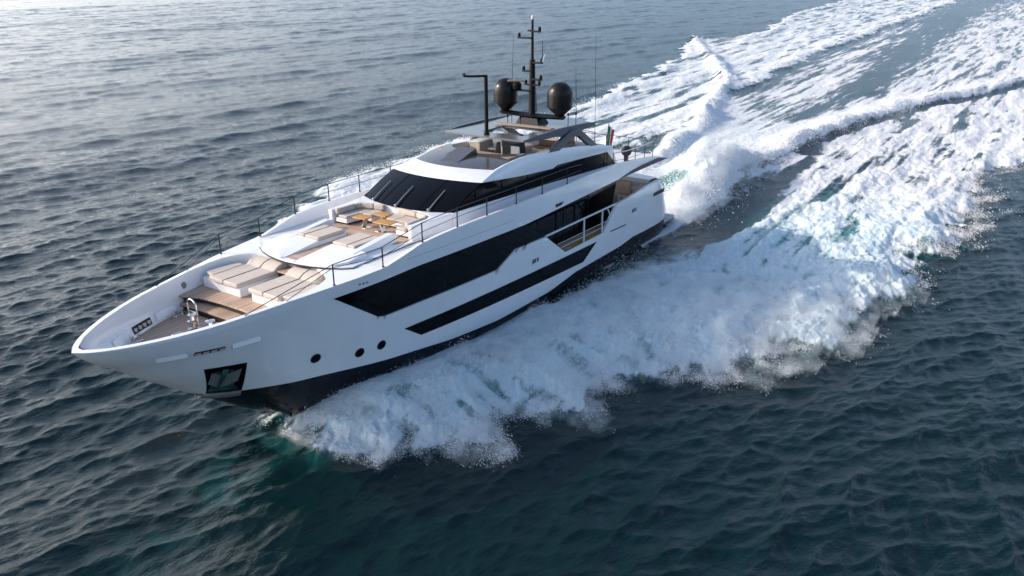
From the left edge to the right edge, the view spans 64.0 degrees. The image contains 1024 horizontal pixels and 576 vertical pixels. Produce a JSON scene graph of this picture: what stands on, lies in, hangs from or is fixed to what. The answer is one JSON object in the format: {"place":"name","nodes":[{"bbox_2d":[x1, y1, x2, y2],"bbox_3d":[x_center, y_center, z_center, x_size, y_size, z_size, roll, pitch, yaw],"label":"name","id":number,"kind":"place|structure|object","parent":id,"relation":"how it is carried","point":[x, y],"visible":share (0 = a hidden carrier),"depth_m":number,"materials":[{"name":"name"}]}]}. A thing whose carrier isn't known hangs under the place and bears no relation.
{"place":"outdoors","nodes":[
{"label":"outdoors","id":0,"kind":"place"},
{"bbox_2d":[0,0,1023,575],"bbox_3d":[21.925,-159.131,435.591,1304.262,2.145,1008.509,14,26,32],"label":"sea","id":1,"kind":"structure","parent":0,"point":[146,144],"depth_m":34.99,"materials":[{"name":"liquid"}]},
{"bbox_2d":[71,15,673,412],"bbox_3d":[-2.631,-4.682,39.084,7.680,15.330,37.920,14,25,32],"label":"motor yacht","id":2,"kind":"object","parent":1,"relation":"on","point":[492,241],"visible":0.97,"depth_m":34.05,"materials":[{"name":"white paint"}]},
{"bbox_2d":[207,256,287,288],"bbox_3d":[-10.269,-0.713,31.410,2.188,0.398,2.437,14,25,32],"label":"sunbed","id":3,"kind":"object","parent":2,"relation":"on","point":[237,275],"visible":0.98,"depth_m":31.24,"materials":[{"name":"beige fabric"}]},
{"bbox_2d":[248,266,323,300],"bbox_3d":[-7.966,-0.154,29.918,2.188,0.398,2.437,14,25,32],"label":"sunbed","id":4,"kind":"object","parent":2,"relation":"on","point":[288,280],"visible":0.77,"depth_m":29.90,"materials":[{"name":"beige fabric"}]},
{"bbox_2d":[298,225,344,240],"bbox_3d":[-7.858,-2.293,33.807,1.220,0.155,1.480,14,25,32],"label":"sun pad","id":5,"kind":"object","parent":2,"relation":"on","point":[319,233],"visible":1,"depth_m":33.58,"materials":[{"name":"beige fabric"}]},
{"bbox_2d":[333,233,376,248],"bbox_3d":[-6.197,-1.890,32.730,1.220,0.155,1.480,14,25,32],"label":"sun pad","id":6,"kind":"object","parent":2,"relation":"on","point":[355,241],"visible":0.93,"depth_m":32.53,"materials":[{"name":"beige fabric"}]},
{"bbox_2d":[335,202,385,224],"bbox_3d":[-6.659,-3.272,36.077,1.418,0.658,1.748,14,25,32],"label":"lounge sofa","id":7,"kind":"object","parent":2,"relation":"on","point":[346,218],"visible":0.86,"depth_m":35.97,"materials":[{"name":"white fabric"}]},
{"bbox_2d":[352,214,373,228],"bbox_3d":[-6.403,-2.856,35.274,0.796,0.459,0.602,14,25,32],"label":"lounge table","id":8,"kind":"object","parent":2,"relation":"on","point":[364,218],"visible":1,"depth_m":35.15,"materials":[{"name":"brown wood"}]},
{"bbox_2d":[373,211,393,224],"bbox_3d":[-5.582,-3.014,35.679,0.700,0.475,0.580,12,25,29],"label":"lounge table","id":9,"kind":"object","parent":2,"relation":"on","point":[382,214],"visible":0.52,"depth_m":35.52,"materials":[{"name":"brown wood"}]},
{"bbox_2d":[372,218,397,232],"bbox_3d":[-5.326,-2.587,34.546,0.900,0.467,0.620,12,25,29],"label":"lounge table","id":10,"kind":"object","parent":2,"relation":"on","point":[381,222],"visible":1,"depth_m":34.47,"materials":[{"name":"brown wood"}]},
{"bbox_2d":[386,208,427,237],"bbox_3d":[-4.555,-2.762,34.714,2.018,0.658,1.749,14,25,32],"label":"lounge sofa","id":11,"kind":"object","parent":2,"relation":"on","point":[403,223],"visible":0.71,"depth_m":34.88,"materials":[{"name":"white fabric"}]},
{"bbox_2d":[334,225,524,315],"bbox_3d":[-2.825,-0.550,33.815,0.305,1.904,11.514,15,27,35],"label":"saloon window","id":12,"kind":"structure","parent":2,"relation":"in","point":[424,281],"depth_m":33.41,"materials":[{"name":"black glass"}]},
{"bbox_2d":[468,133,502,152],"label":"sofa","id":13,"kind":"object","parent":2,"relation":"on","point":[482,144],"visible":0.3,"depth_m":42.64,"materials":[{"name":"beige fabric"}]},
{"bbox_2d":[488,139,500,152],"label":"deck chair","id":14,"kind":"object","parent":2,"relation":"on","point":[493,147],"visible":0.42,"depth_m":42.44,"materials":[{"name":"white fabric"}]},
{"bbox_2d":[405,242,595,334],"bbox_3d":[0.178,-0.057,38.756,0.239,1.364,15.018,15,27,34],"label":"hull window","id":15,"kind":"structure","parent":2,"relation":"in","point":[559,266],"depth_m":37.85,"materials":[{"name":"black glass"}]},
{"bbox_2d":[495,132,525,156],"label":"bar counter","id":16,"kind":"object","parent":2,"relation":"on","point":[506,147],"visible":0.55,"depth_m":40.85,"materials":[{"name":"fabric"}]},
{"bbox_2d":[511,146,519,157],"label":"deck chair","id":17,"kind":"object","parent":2,"relation":"on","point":[515,149],"visible":0.35,"depth_m":40.38,"materials":[{"name":"white fabric"}]},
{"bbox_2d":[452,152,614,212],"bbox_3d":[1.702,-5.575,40.589,0.066,1.440,14.950,14,25,32],"label":"wheelhouse window","id":18,"kind":"structure","parent":2,"relation":"in","point":[486,189],"depth_m":39.40,"materials":[{"name":"black glass"}]},
{"bbox_2d":[524,225,543,244],"bbox_3d":[1.079,-2.716,38.701,0.093,1.075,1.750,14,25,32],"label":"saloon window","id":19,"kind":"structure","parent":2,"relation":"in","point":[531,235],"depth_m":38.48,"materials":[{"name":"black glass"}]},
{"bbox_2d":[520,140,572,156],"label":"corner sofa","id":20,"kind":"object","parent":2,"relation":"on","point":[543,145],"visible":0.39,"depth_m":43.20,"materials":[{"name":"beige fabric"}]},
{"bbox_2d":[526,180,616,245],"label":"saloon window","id":21,"kind":"structure","parent":2,"relation":"in","point":[601,198],"depth_m":43.68,"materials":[{"name":"black glass"}]},
{"bbox_2d":[607,125,614,145],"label":"flag","id":22,"kind":"object","parent":2,"relation":"hanging from","point":[610,138],"visible":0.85,"depth_m":50.45,"materials":[{"name":"multicoloured fabric"}]},
{"bbox_2d":[611,193,619,209],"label":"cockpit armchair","id":23,"kind":"object","parent":2,"relation":"on","point":[616,198],"visible":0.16,"depth_m":47.59,"materials":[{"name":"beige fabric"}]},
{"bbox_2d":[621,146,631,160],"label":"round cover","id":24,"kind":"object","parent":2,"relation":"on","point":[625,148],"visible":0.84,"depth_m":47.46,"materials":[{"name":"fabric"}]},
{"bbox_2d":[255,71,1021,471],"bbox_3d":[15.999,-13.038,69.944,55.164,5.240,99.362,14,26,32],"label":"spray","id":25,"kind":"object","parent":1,"relation":"on","point":[715,149],"visible":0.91,"depth_m":37.78,"materials":[{"name":"white liquid"}]},
{"bbox_2d":[259,0,1023,458],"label":"wake foam","id":26,"kind":"object","parent":1,"relation":"on","point":[733,62],"visible":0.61,"depth_m":104.01,"materials":[{"name":"liquid"}]},
{"bbox_2d":[266,87,1023,458],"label":"bow wave","id":27,"kind":"object","parent":1,"relation":"on","point":[844,205],"visible":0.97,"depth_m":42.15,"materials":[{"name":"liquid"}]},
{"bbox_2d":[558,136,574,145],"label":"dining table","id":28,"kind":"object","parent":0,"point":[572,140],"visible":0.12,"depth_m":44.86,"materials":[{"name":"brown wood"}]},
{"bbox_2d":[615,179,631,200],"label":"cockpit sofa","id":29,"kind":"object","parent":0,"point":[622,188],"visible":0.09,"depth_m":49.89,"materials":[{"name":"beige fabric"}]}
]}

